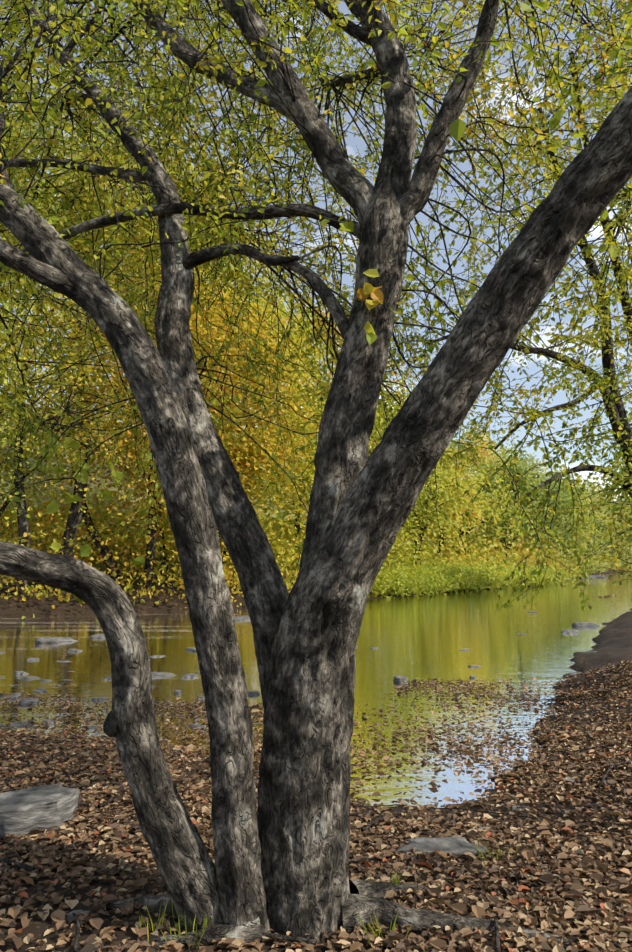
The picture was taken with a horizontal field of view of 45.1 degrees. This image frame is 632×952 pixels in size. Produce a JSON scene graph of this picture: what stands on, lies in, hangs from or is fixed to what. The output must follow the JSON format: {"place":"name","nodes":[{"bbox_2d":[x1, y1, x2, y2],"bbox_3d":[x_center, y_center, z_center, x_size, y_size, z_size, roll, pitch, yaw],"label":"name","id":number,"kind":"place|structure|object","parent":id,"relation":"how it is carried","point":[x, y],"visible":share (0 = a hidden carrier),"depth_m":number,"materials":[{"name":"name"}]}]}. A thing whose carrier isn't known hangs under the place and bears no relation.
{"place":"outdoors","nodes":[
{"label":"outdoors","id":0,"kind":"place"},
{"bbox_2d":[0,571,631,807],"bbox_3d":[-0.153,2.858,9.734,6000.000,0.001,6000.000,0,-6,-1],"label":"river water","id":1,"kind":"structure","parent":0,"point":[424,637],"depth_m":12.69,"materials":[{"name":"green liquid"}]},
{"bbox_2d":[0,403,631,951],"bbox_3d":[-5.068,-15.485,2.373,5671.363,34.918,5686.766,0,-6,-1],"label":"ground","id":2,"kind":"structure","parent":0,"point":[612,641],"depth_m":5.84,"materials":[{"name":"brown soil"}]},
{"bbox_2d":[0,575,606,920],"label":"rocks","id":3,"kind":"object","parent":2,"relation":"on","point":[28,810],"visible":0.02,"depth_m":4.59,"materials":[{"name":"stone"}]},
{"bbox_2d":[0,494,630,608],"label":"bank plants","id":4,"kind":"object","parent":2,"relation":"on","point":[436,580],"visible":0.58,"depth_m":41.17,"materials":[{"name":"green plant"}]},
{"bbox_2d":[0,730,630,951],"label":"fallen sticks","id":5,"kind":"object","parent":2,"relation":"on","point":[266,934],"visible":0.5,"depth_m":4.78,"materials":[{"name":"brown wood"}]},
{"bbox_2d":[0,594,631,951],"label":"fallen leaves","id":6,"kind":"object","parent":2,"relation":"on","point":[194,787],"visible":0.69,"depth_m":4.37,"materials":[{"name":"brown plant"}]},
{"bbox_2d":[0,0,631,949],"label":"tree","id":7,"kind":"object","parent":2,"relation":"on","point":[282,860],"depth_m":3.64,"materials":[{"name":"grey plant"}]},
{"bbox_2d":[9,2,631,603],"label":"leaves","id":8,"kind":"object","parent":7,"relation":"attached to","point":[457,132],"visible":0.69,"depth_m":3.86,"materials":[{"name":"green plant"}]},
{"bbox_2d":[0,34,631,618],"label":"trees","id":9,"kind":"object","parent":2,"relation":"on","point":[488,506],"depth_m":30.95,"materials":[{"name":"green plant"}]},
{"bbox_2d":[138,843,517,951],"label":"grass tufts","id":10,"kind":"object","parent":2,"relation":"on","point":[206,921],"visible":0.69,"depth_m":3.16,"materials":[{"name":"green plant"}]},
{"bbox_2d":[377,51,631,614],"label":"tree","id":11,"kind":"object","parent":2,"relation":"on","point":[578,479],"depth_m":8.31,"materials":[{"name":"green plant"}]},
{"bbox_2d":[0,0,631,500],"label":"sky","id":12,"kind":"structure","parent":0,"point":[560,397],"materials":[{"name":"blue"}]}
]}

